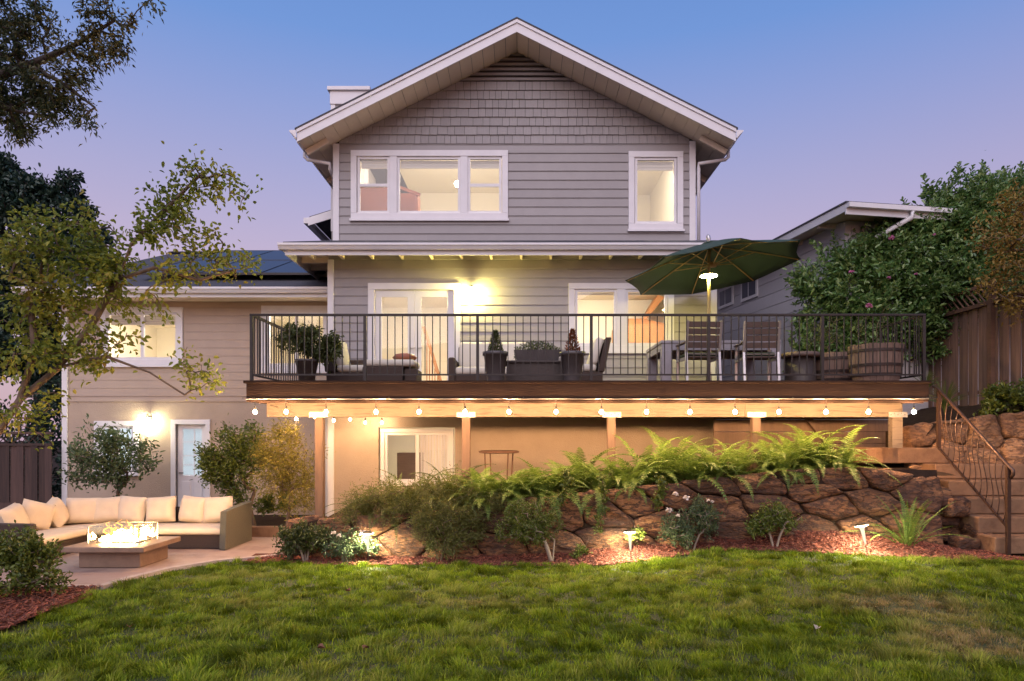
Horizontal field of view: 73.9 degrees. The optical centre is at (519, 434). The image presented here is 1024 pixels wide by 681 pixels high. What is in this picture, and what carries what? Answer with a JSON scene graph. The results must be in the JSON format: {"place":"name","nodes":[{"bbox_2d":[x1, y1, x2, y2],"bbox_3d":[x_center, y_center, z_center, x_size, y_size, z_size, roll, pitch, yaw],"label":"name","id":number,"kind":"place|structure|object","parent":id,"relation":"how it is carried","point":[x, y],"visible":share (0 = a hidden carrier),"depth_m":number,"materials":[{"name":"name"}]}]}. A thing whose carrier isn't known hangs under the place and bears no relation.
{"place":"outdoors","nodes":[
{"label":"outdoors","id":0,"kind":"place"},
{"bbox_2d":[0,441,61,499],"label":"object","id":1,"kind":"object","parent":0,"point":[54,464],"depth_m":41.70,"materials":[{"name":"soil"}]},
{"bbox_2d":[0,376,61,501],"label":"dark hedge","id":2,"kind":"object","parent":1,"relation":"on","point":[57,443],"visible":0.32,"depth_m":15.96,"materials":[{"name":"green plant"}]},
{"bbox_2d":[0,144,129,494],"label":"dark tree","id":3,"kind":"object","parent":1,"relation":"on","point":[16,184],"visible":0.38,"depth_m":18.03,"materials":[{"name":"green plant"}]},
{"bbox_2d":[25,553,283,589],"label":"patio kerb","id":4,"kind":"structure","parent":1,"relation":"on","point":[105,585],"depth_m":9.05,"materials":[{"name":"concrete"}]},
{"bbox_2d":[11,17,742,516],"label":"house","id":5,"kind":"structure","parent":1,"relation":"on","point":[541,171],"depth_m":13.68,"materials":[{"name":"paint"}]},
{"bbox_2d":[94,421,139,475],"bbox_3d":[-8.625,0.288,14.562,0.990,1.175,0.135,0,0,0],"label":"window","id":6,"kind":"structure","parent":5,"relation":"in","point":[134,425],"depth_m":14.53,"materials":[{"name":"white glass"}]},
{"bbox_2d":[100,307,182,366],"bbox_3d":[-8.105,-2.098,14.613,1.810,1.285,0.175,0,0,0],"label":"window","id":7,"kind":"structure","parent":5,"relation":"in","point":[142,361],"depth_m":14.56,"materials":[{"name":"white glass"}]},
{"bbox_2d":[171,420,210,506],"bbox_3d":[-7.040,0.740,14.598,0.840,2.140,0.145,0,0,0],"label":"back door","id":8,"kind":"structure","parent":5,"relation":"in","point":[193,488],"depth_m":14.60,"materials":[{"name":"white wood"}]},
{"bbox_2d":[261,306,326,372],"bbox_3d":[-4.795,-2.047,14.593,1.530,1.445,0.135,0,0,0],"label":"window","id":9,"kind":"structure","parent":5,"relation":"in","point":[264,309],"depth_m":14.56,"materials":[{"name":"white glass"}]},
{"bbox_2d":[361,188,386,210],"bbox_3d":[-3.105,-4.575,14.625,0.630,1.390,0.550,0,0,0],"label":"cabinet","id":10,"kind":"object","parent":5,"relation":"in","point":[373,199],"visible":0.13,"depth_m":14.35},
{"bbox_2d":[400,186,420,210],"bbox_3d":[-2.380,-4.599,14.658,0.542,1.438,0.485,0,0,0],"label":"bunk rail","id":11,"kind":"object","parent":5,"relation":"in","point":[410,200],"visible":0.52,"depth_m":14.50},
{"bbox_2d":[368,283,459,379],"bbox_3d":[-2.110,-1.920,13.617,1.840,2.220,0.166,0,0,0],"label":"french door","id":12,"kind":"structure","parent":5,"relation":"in","point":[414,292],"depth_m":13.60,"materials":[{"name":"white wood"}]},
{"bbox_2d":[380,429,453,485],"bbox_3d":[-2.065,0.445,13.697,1.470,1.150,0.105,0,0,0],"label":"window","id":13,"kind":"structure","parent":5,"relation":"in","point":[384,433],"depth_m":13.65,"materials":[{"name":"white wood"}]},
{"bbox_2d":[349,150,508,220],"bbox_3d":[-1.820,-5.008,13.712,3.200,1.425,0.175,0,0,0],"label":"window","id":14,"kind":"structure","parent":5,"relation":"in","point":[464,164],"depth_m":13.66,"materials":[{"name":"white wood"}]},
{"bbox_2d":[422,326,441,379],"bbox_3d":[-1.950,-1.635,15.200,0.467,1.590,0.060,0,0,0],"label":"stair banister","id":15,"kind":"object","parent":5,"relation":"on","point":[436,369],"visible":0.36,"depth_m":15.17,"materials":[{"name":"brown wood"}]},
{"bbox_2d":[569,283,673,353],"bbox_3d":[2.020,-2.328,13.613,2.140,1.405,0.175,0,0,0],"label":"window","id":16,"kind":"structure","parent":5,"relation":"in","point":[620,290],"depth_m":13.56,"materials":[{"name":"white wood"}]},
{"bbox_2d":[612,295,663,342],"bbox_3d":[2.915,-2.765,16.450,1.270,1.190,0.900,0,0,0],"label":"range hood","id":17,"kind":"object","parent":5,"relation":"attached to","point":[656,301],"visible":0.59,"depth_m":16.00,"materials":[{"name":"brown wood"}]},
{"bbox_2d":[627,151,684,231],"bbox_3d":[2.730,-4.893,13.712,1.140,1.615,0.175,0,0,0],"label":"window","id":18,"kind":"structure","parent":5,"relation":"in","point":[676,166],"depth_m":13.66,"materials":[{"name":"white wood"}]},
{"bbox_2d":[283,467,980,557],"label":"retaining wall","id":19,"kind":"structure","parent":1,"relation":"on","point":[843,501],"depth_m":9.99,"materials":[{"name":"stone"}]},
{"bbox_2d":[556,467,574,506],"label":"vine","id":20,"kind":"object","parent":19,"relation":"hanging from","point":[568,480],"visible":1,"depth_m":9.76,"materials":[{"name":"green plant"}]},
{"bbox_2d":[592,473,609,533],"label":"vine","id":21,"kind":"object","parent":19,"relation":"hanging from","point":[601,489],"visible":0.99,"depth_m":9.76,"materials":[{"name":"green plant"}]},
{"bbox_2d":[327,459,953,517],"bbox_3d":[1.700,0.888,11.860,9.600,0.907,3.480,0,0,0],"label":"planting bed","id":22,"kind":"object","parent":19,"relation":"in","point":[880,466],"visible":0.05,"depth_m":11.25,"materials":[{"name":"soil"}]},
{"bbox_2d":[322,486,386,530],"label":"fern","id":23,"kind":"object","parent":22,"relation":"on","point":[369,513],"visible":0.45,"depth_m":10.19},
{"bbox_2d":[350,473,429,543],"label":"fern","id":24,"kind":"object","parent":22,"relation":"on","point":[383,511],"visible":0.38,"depth_m":10.11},
{"bbox_2d":[325,464,510,544],"bbox_3d":[-1.445,0.991,10.062,2.698,1.207,0.962,0,0,0],"label":"trailing shrub","id":25,"kind":"object","parent":22,"relation":"on","point":[389,493],"visible":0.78,"depth_m":9.96,"materials":[{"name":"green plant"}]},
{"bbox_2d":[398,475,484,527],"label":"fern","id":26,"kind":"object","parent":22,"relation":"on","point":[446,485],"visible":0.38,"depth_m":10.05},
{"bbox_2d":[435,467,528,520],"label":"fern","id":27,"kind":"object","parent":22,"relation":"on","point":[478,483],"visible":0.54,"depth_m":10.08,"materials":[{"name":"plant"}]},
{"bbox_2d":[446,468,549,511],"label":"fern","id":28,"kind":"object","parent":22,"relation":"on","point":[496,482],"visible":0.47,"depth_m":10.14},
{"bbox_2d":[479,450,518,479],"bbox_3d":[-0.380,0.628,12.300,0.740,0.706,0.740,0,0,0],"label":"garden table","id":29,"kind":"object","parent":22,"relation":"on","point":[490,452],"visible":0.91,"depth_m":12.10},
{"bbox_2d":[481,470,536,500],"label":"fern","id":30,"kind":"object","parent":22,"relation":"on","point":[505,485],"visible":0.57,"depth_m":10.05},
{"bbox_2d":[482,467,559,522],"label":"fern","id":31,"kind":"object","parent":22,"relation":"on","point":[524,492],"visible":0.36,"depth_m":10.21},
{"bbox_2d":[503,457,590,522],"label":"fern","id":32,"kind":"object","parent":22,"relation":"on","point":[539,492],"visible":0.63,"depth_m":10.09,"materials":[{"name":"plant"}]},
{"bbox_2d":[512,460,592,511],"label":"fern","id":33,"kind":"object","parent":22,"relation":"on","point":[555,470],"visible":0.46,"depth_m":10.32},
{"bbox_2d":[540,447,631,519],"bbox_3d":[0.870,0.703,10.841,1.569,1.052,1.519,0,0,37],"label":"fern","id":34,"kind":"object","parent":22,"relation":"on","point":[577,459],"visible":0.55,"depth_m":10.66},
{"bbox_2d":[243,380,931,517],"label":"deck","id":35,"kind":"structure","parent":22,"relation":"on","point":[755,411],"depth_m":10.94,"materials":[{"name":"wood"}]},
{"bbox_2d":[272,321,344,379],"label":"potted bush","id":36,"kind":"object","parent":35,"relation":"on","point":[323,349],"visible":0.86,"depth_m":11.37,"materials":[{"name":"green plant"}]},
{"bbox_2d":[324,342,362,379],"bbox_3d":[-3.049,-1.280,12.350,0.898,0.900,0.740,0,0,0],"label":"wicker armchair","id":37,"kind":"object","parent":35,"relation":"on","point":[353,366],"visible":0.35,"depth_m":12.01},
{"bbox_2d":[362,359,421,379],"bbox_3d":[-2.170,-1.045,11.625,0.900,0.430,0.650,0,0,0],"label":"wicker sofa","id":38,"kind":"object","parent":35,"relation":"on","point":[406,366],"visible":0.48,"depth_m":11.31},
{"bbox_2d":[448,342,532,379],"bbox_3d":[-0.472,-1.310,12.950,1.695,0.960,0.900,0,0,0],"label":"wicker loveseat","id":39,"kind":"object","parent":35,"relation":"on","point":[466,358],"visible":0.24,"depth_m":13.01,"materials":[{"name":"fabric"}]},
{"bbox_2d":[483,330,506,379],"bbox_3d":[-0.387,-1.246,10.750,0.410,0.871,0.410,0,0,0],"label":"potted conifer","id":40,"kind":"object","parent":35,"relation":"on","point":[496,355],"visible":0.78,"depth_m":10.63,"materials":[{"name":"metal"}]},
{"bbox_2d":[506,360,563,379],"bbox_3d":[0.265,-1.015,11.325,1.030,0.390,0.610,0,0,0],"label":"storage box","id":41,"kind":"object","parent":35,"relation":"on","point":[534,366],"visible":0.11,"depth_m":11.05,"materials":[{"name":"grey wood"}]},
{"bbox_2d":[514,340,559,359],"bbox_3d":[0.285,-1.389,11.301,0.813,0.373,0.496,0,0,0],"label":"planter trough","id":42,"kind":"object","parent":41,"relation":"on","point":[534,353],"visible":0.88,"depth_m":11.11,"materials":[{"name":"green plant"}]},
{"bbox_2d":[561,329,584,379],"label":"potted shrub","id":43,"kind":"object","parent":35,"relation":"on","point":[572,357],"visible":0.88,"depth_m":10.63,"materials":[{"name":"red plant"}]},
{"bbox_2d":[250,314,925,379],"bbox_3d":[1.030,-1.334,11.928,10.280,1.022,3.187,0,0,0],"label":"deck railing","id":44,"kind":"object","parent":35,"relation":"on","point":[253,317],"visible":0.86,"depth_m":10.35,"materials":[{"name":"black metal"}]},
{"bbox_2d":[245,397,937,413],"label":"string lights","id":45,"kind":"object","parent":35,"relation":"hanging from","point":[601,411],"visible":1,"depth_m":10.20},
{"bbox_2d":[581,337,610,379],"bbox_3d":[1.158,-1.277,12.250,0.876,0.893,0.740,0,0,0],"label":"cushioned chair","id":46,"kind":"object","parent":35,"relation":"on","point":[595,357],"visible":0.46,"depth_m":11.92,"materials":[{"name":"fabric"}]},
{"bbox_2d":[675,320,722,379],"bbox_3d":[2.873,-1.302,10.930,0.590,0.986,0.620,0,0,-3],"label":"dining chair","id":47,"kind":"object","parent":35,"relation":"on","point":[697,355],"visible":0.81,"depth_m":10.70,"materials":[{"name":"wood"}]},
{"bbox_2d":[625,234,800,379],"bbox_3d":[3.399,-2.178,11.983,2.854,2.737,2.885,0,0,23],"label":"patio umbrella","id":48,"kind":"object","parent":35,"relation":"on","point":[708,266],"visible":0.98,"depth_m":12.34,"materials":[{"name":"green fabric"}]},
{"bbox_2d":[646,340,780,379],"bbox_3d":[3.345,-1.194,12.000,1.990,0.763,1.400,0,0,0],"label":"dining table","id":49,"kind":"object","parent":35,"relation":"on","point":[653,356],"visible":0.38,"depth_m":11.31,"materials":[{"name":"grey wood"}]},
{"bbox_2d":[734,320,780,379],"bbox_3d":[3.817,-1.302,10.950,0.590,0.986,0.620,0,0,3],"label":"dining chair","id":50,"kind":"object","parent":35,"relation":"on","point":[742,357],"visible":0.73,"depth_m":10.71,"materials":[{"name":"wood"}]},
{"bbox_2d":[781,351,819,379],"bbox_3d":[4.860,-1.121,11.800,0.670,0.617,0.670,0,0,0],"label":"side table","id":51,"kind":"object","parent":35,"relation":"on","point":[795,362],"visible":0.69,"depth_m":11.58,"materials":[{"name":"brown wood"}]},
{"bbox_2d":[816,352,851,379],"bbox_3d":[5.520,-1.124,11.950,0.830,0.588,0.830,0,0,0],"label":"barrel planter","id":52,"kind":"object","parent":35,"relation":"on","point":[833,363],"visible":0.25,"depth_m":11.60,"materials":[{"name":"wood"}]},
{"bbox_2d":[801,306,846,351],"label":"barrel plant","id":53,"kind":"object","parent":52,"relation":"in","point":[831,334],"visible":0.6,"depth_m":11.93,"materials":[{"name":"green plant"}]},
{"bbox_2d":[847,342,904,379],"bbox_3d":[5.720,-1.134,10.950,0.829,0.608,0.830,0,0,0],"label":"barrel planter","id":54,"kind":"object","parent":35,"relation":"on","point":[876,358],"visible":0.57,"depth_m":10.63,"materials":[{"name":"wood"}]},
{"bbox_2d":[852,299,893,343],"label":"barrel plant","id":55,"kind":"object","parent":54,"relation":"in","point":[863,328],"visible":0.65,"depth_m":10.95,"materials":[{"name":"green plant"}]},
{"bbox_2d":[567,460,644,517],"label":"fern","id":56,"kind":"object","parent":22,"relation":"on","point":[595,482],"visible":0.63,"depth_m":10.17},
{"bbox_2d":[592,454,658,504],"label":"fern","id":57,"kind":"object","parent":22,"relation":"on","point":[622,477],"visible":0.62,"depth_m":10.22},
{"bbox_2d":[584,430,689,500],"bbox_3d":[1.973,0.552,10.597,1.626,1.255,1.783,0,0,32],"label":"fern","id":58,"kind":"object","parent":22,"relation":"on","point":[659,457],"visible":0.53,"depth_m":10.41,"materials":[{"name":"plant"}]},
{"bbox_2d":[602,426,737,502],"bbox_3d":[2.414,0.517,10.667,2.232,1.327,1.917,0,0,13],"label":"fern","id":59,"kind":"object","parent":22,"relation":"on","point":[672,455],"visible":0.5,"depth_m":10.38,"materials":[{"name":"plant"}]},
{"bbox_2d":[639,447,743,483],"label":"fern","id":60,"kind":"object","parent":22,"relation":"on","point":[694,467],"visible":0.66,"depth_m":10.14,"materials":[{"name":"plant"}]},
{"bbox_2d":[668,438,753,501],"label":"fern","id":61,"kind":"object","parent":22,"relation":"on","point":[725,457],"visible":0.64,"depth_m":10.12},
{"bbox_2d":[695,438,777,479],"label":"fern","id":62,"kind":"object","parent":22,"relation":"on","point":[740,459],"visible":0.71,"depth_m":10.23,"materials":[{"name":"plant"}]},
{"bbox_2d":[735,439,826,490],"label":"fern","id":63,"kind":"object","parent":22,"relation":"on","point":[776,451],"visible":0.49,"depth_m":10.33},
{"bbox_2d":[755,446,821,488],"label":"fern","id":64,"kind":"object","parent":22,"relation":"on","point":[780,465],"visible":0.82,"depth_m":10.11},
{"bbox_2d":[745,430,850,494],"bbox_3d":[4.197,0.396,10.592,1.570,0.936,1.692,0,0,0],"label":"fern","id":65,"kind":"object","parent":22,"relation":"on","point":[799,464],"visible":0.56,"depth_m":10.29,"materials":[{"name":"plant"}]},
{"bbox_2d":[755,424,876,486],"bbox_3d":[4.634,0.294,10.496,1.729,0.931,1.540,0,0,-12],"label":"fern","id":66,"kind":"object","parent":22,"relation":"on","point":[810,463],"visible":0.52,"depth_m":10.33,"materials":[{"name":"plant"}]},
{"bbox_2d":[798,424,902,485],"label":"fern","id":67,"kind":"object","parent":22,"relation":"on","point":[837,463],"visible":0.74,"depth_m":10.29,"materials":[{"name":"plant"}]},
{"bbox_2d":[650,475,670,511],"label":"vine","id":68,"kind":"object","parent":19,"relation":"hanging from","point":[660,494],"visible":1,"depth_m":9.76,"materials":[{"name":"green plant"}]},
{"bbox_2d":[854,447,1023,555],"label":"garden steps","id":69,"kind":"structure","parent":1,"relation":"on","point":[983,524],"depth_m":10.63,"materials":[{"name":"concrete"}]},
{"bbox_2d":[932,385,1014,555],"bbox_3d":[6.766,0.449,10.234,0.074,2.522,1.696,0,0,-3],"label":"stair handrail","id":70,"kind":"object","parent":69,"relation":"on","point":[1009,475],"visible":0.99,"depth_m":10.02,"materials":[{"name":"brown metal"}]},
{"bbox_2d":[0,584,102,629],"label":"mulch bed","id":71,"kind":"object","parent":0,"point":[76,597],"visible":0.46,"depth_m":7.25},
{"bbox_2d":[0,519,76,596],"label":"corner shrub","id":72,"kind":"object","parent":71,"relation":"on","point":[19,560],"visible":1,"depth_m":7.42,"materials":[{"name":"green plant"}]},
{"bbox_2d":[0,0,166,150],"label":"overhanging tree","id":73,"kind":"object","parent":71,"relation":"on","point":[50,98],"visible":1,"depth_m":6.97,"materials":[{"name":"green plant"}]},
{"bbox_2d":[0,537,283,583],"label":"patio","id":74,"kind":"structure","parent":0,"point":[182,556],"depth_m":9.84,"materials":[{"name":"concrete"}]},
{"bbox_2d":[0,432,52,509],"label":"wood fence","id":75,"kind":"object","parent":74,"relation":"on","point":[19,473],"visible":0.81,"depth_m":14.28,"materials":[{"name":"wood"}]},
{"bbox_2d":[61,521,180,567],"bbox_3d":[-5.615,1.500,9.650,1.110,0.619,1.020,0,0,0],"label":"fire table","id":76,"kind":"object","parent":74,"relation":"on","point":[131,548],"visible":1,"depth_m":9.30,"materials":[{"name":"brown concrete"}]},
{"bbox_2d":[0,501,251,563],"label":"sectional sofa","id":77,"kind":"object","parent":74,"relation":"on","point":[232,528],"visible":0.54,"depth_m":10.82,"materials":[{"name":"fabric"}]},
{"bbox_2d":[0,503,29,522],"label":"pillow","id":78,"kind":"object","parent":77,"relation":"on","point":[12,512],"visible":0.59,"depth_m":9.98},
{"bbox_2d":[22,499,55,529],"bbox_3d":[-7.519,1.255,10.578,0.261,0.440,0.480,-4,-20,28],"label":"pillow","id":79,"kind":"object","parent":77,"relation":"on","point":[40,515],"visible":0.69,"depth_m":10.52,"materials":[{"name":"fabric"}]},
{"bbox_2d":[47,497,68,527],"bbox_3d":[-7.484,1.255,10.974,0.261,0.440,0.480,-24,22,-9],"label":"pillow","id":80,"kind":"object","parent":77,"relation":"on","point":[60,516],"visible":0.69,"depth_m":10.88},
{"bbox_2d":[65,497,103,523],"bbox_3d":[-7.238,1.255,11.322,0.540,0.430,0.272,3,-14,-32],"label":"pillow","id":81,"kind":"object","parent":77,"relation":"on","point":[81,510],"visible":0.82,"depth_m":11.20,"materials":[{"name":"fabric"}]},
{"bbox_2d":[90,496,121,523],"bbox_3d":[-6.920,1.255,11.449,0.540,0.430,0.272,-4,-15,-15],"label":"pillow","id":82,"kind":"object","parent":77,"relation":"on","point":[106,509],"visible":0.74,"depth_m":11.34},
{"bbox_2d":[117,496,147,522],"bbox_3d":[-6.524,1.255,11.459,0.480,0.440,0.261,3,-12,6],"label":"pillow","id":83,"kind":"object","parent":77,"relation":"on","point":[131,509],"visible":0.96,"depth_m":11.36,"materials":[{"name":"fabric"}]},
{"bbox_2d":[145,496,175,522],"bbox_3d":[-6.045,1.255,11.459,0.480,0.440,0.261,-4,-16,-7],"label":"pillow","id":84,"kind":"object","parent":77,"relation":"on","point":[160,509],"visible":1,"depth_m":11.36,"materials":[{"name":"fabric"}]},
{"bbox_2d":[178,495,205,522],"bbox_3d":[-5.494,1.255,11.459,0.480,0.440,0.261,5,-11,8],"label":"pillow","id":85,"kind":"object","parent":77,"relation":"on","point":[191,509],"visible":0.87,"depth_m":11.35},
{"bbox_2d":[203,496,232,522],"bbox_3d":[-5.087,1.255,11.459,0.480,0.440,0.261,-3,-16,-6],"label":"pillow","id":86,"kind":"object","parent":77,"relation":"on","point":[214,507],"visible":0.82,"depth_m":11.36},
{"bbox_2d":[0,141,264,450],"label":"leaning tree","id":87,"kind":"object","parent":74,"relation":"on","point":[108,276],"visible":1,"depth_m":9.90,"materials":[{"name":"green plant"}]},
{"bbox_2d":[242,417,336,525],"bbox_3d":[-3.952,0.712,11.541,1.532,2.142,1.112,0,0,0],"label":"golden tree","id":88,"kind":"object","parent":74,"relation":"on","point":[275,461],"visible":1,"depth_m":11.48,"materials":[{"name":"yellow plant"}]},
{"bbox_2d":[252,515,326,536],"bbox_3d":[-6.360,1.660,12.900,6.680,0.340,3.200,0,0,0],"label":"raised planter","id":89,"kind":"object","parent":74,"relation":"on","point":[266,524],"visible":0.02,"depth_m":12.93,"materials":[{"name":"wood"}]},
{"bbox_2d":[56,413,165,496],"bbox_3d":[-7.917,0.653,13.195,2.063,2.161,1.167,0,0,0],"label":"grey shrub","id":90,"kind":"object","parent":89,"relation":"on","point":[111,447],"visible":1,"depth_m":13.11,"materials":[{"name":"green plant"}]},
{"bbox_2d":[189,413,271,525],"bbox_3d":[-5.290,0.658,12.706,1.626,2.162,1.114,0,0,0],"label":"round shrub tree","id":91,"kind":"object","parent":89,"relation":"on","point":[227,465],"visible":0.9,"depth_m":12.54,"materials":[{"name":"green plant"}]},
{"bbox_2d":[252,490,300,518],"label":"plant","id":92,"kind":"object","parent":89,"relation":"on","point":[266,503],"visible":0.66,"depth_m":12.85,"materials":[{"name":"green plant"}]},
{"bbox_2d":[0,546,1023,680],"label":"lawn","id":93,"kind":"structure","parent":0,"point":[24,624],"depth_m":6.50,"materials":[{"name":"plant"}]},
{"bbox_2d":[0,0,1023,441],"label":"sky","id":94,"kind":"structure","parent":0,"point":[833,102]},
{"bbox_2d":[246,529,1023,566],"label":"mulch bed","id":95,"kind":"object","parent":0,"point":[754,541],"visible":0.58,"depth_m":9.73,"materials":[{"name":"wood"}]},
{"bbox_2d":[271,515,336,560],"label":"dark bush","id":96,"kind":"object","parent":95,"relation":"on","point":[305,535],"visible":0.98,"depth_m":9.67,"materials":[{"name":"green plant"}]},
{"bbox_2d":[320,526,380,563],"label":"rose bush","id":97,"kind":"object","parent":95,"relation":"on","point":[345,547],"visible":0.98,"depth_m":9.67,"materials":[{"name":"green plant"}]},
{"bbox_2d":[405,492,485,561],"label":"feathery bush","id":98,"kind":"object","parent":95,"relation":"on","point":[430,519],"visible":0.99,"depth_m":9.69,"materials":[{"name":"green plant"}]},
{"bbox_2d":[493,495,565,560],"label":"gnarled bush","id":99,"kind":"object","parent":95,"relation":"on","point":[540,523],"visible":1,"depth_m":9.62,"materials":[{"name":"green plant"}]},
{"bbox_2d":[655,491,725,550],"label":"rose bush","id":100,"kind":"object","parent":95,"relation":"on","point":[701,511],"visible":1,"depth_m":9.69,"materials":[{"name":"green plant"}]},
{"bbox_2d":[744,497,805,546],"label":"dark bush","id":101,"kind":"object","parent":95,"relation":"on","point":[782,518],"visible":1,"depth_m":9.65,"materials":[{"name":"green plant"}]},
{"bbox_2d":[840,490,974,545],"bbox_3d":[5.273,1.189,9.469,1.462,0.806,1.169,0,0,0],"label":"upright fern","id":102,"kind":"object","parent":95,"relation":"on","point":[907,536],"visible":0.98,"depth_m":9.47,"materials":[{"name":"plant"}]},
{"bbox_2d":[832,403,1019,447],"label":"hillside","id":103,"kind":"structure","parent":0,"point":[927,415],"depth_m":12.88,"materials":[{"name":"soil"}]},
{"bbox_2d":[716,201,1021,443],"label":"neighbour house","id":104,"kind":"structure","parent":103,"relation":"on","point":[767,294],"depth_m":15.45,"materials":[{"name":"wood"}]},
{"bbox_2d":[718,286,733,309],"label":"window","id":105,"kind":"structure","parent":104,"relation":"in","point":[725,295],"depth_m":19.07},
{"bbox_2d":[741,279,757,301],"bbox_3d":[5.997,-3.830,17.811,0.039,0.560,0.850,0,0,-10],"label":"window","id":106,"kind":"structure","parent":104,"relation":"in","point":[749,290],"depth_m":17.76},
{"bbox_2d":[780,150,1023,371],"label":"laurel hedge","id":107,"kind":"object","parent":103,"relation":"on","point":[923,255],"visible":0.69,"depth_m":13.60,"materials":[{"name":"green plant"}]},
{"bbox_2d":[929,378,968,413],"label":"grass tuft","id":108,"kind":"object","parent":103,"relation":"on","point":[944,400],"visible":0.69,"depth_m":11.77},
{"bbox_2d":[877,411,1023,469],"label":"boulder wall","id":109,"kind":"structure","parent":103,"relation":"on","point":[1004,432],"depth_m":11.29,"materials":[{"name":"stone"}]},
{"bbox_2d":[973,377,1023,415],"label":"young shrub","id":110,"kind":"object","parent":109,"relation":"on","point":[996,397],"visible":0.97,"depth_m":11.41,"materials":[{"name":"green plant"}]},
{"bbox_2d":[928,280,1023,414],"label":"wood fence","id":111,"kind":"object","parent":103,"relation":"on","point":[983,345],"visible":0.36,"depth_m":12.78,"materials":[{"name":"wood"}]},
{"bbox_2d":[964,177,1023,327],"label":"autumn shrub","id":112,"kind":"object","parent":103,"relation":"on","point":[1010,244],"visible":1,"depth_m":11.58,"materials":[{"name":"orange plant"}]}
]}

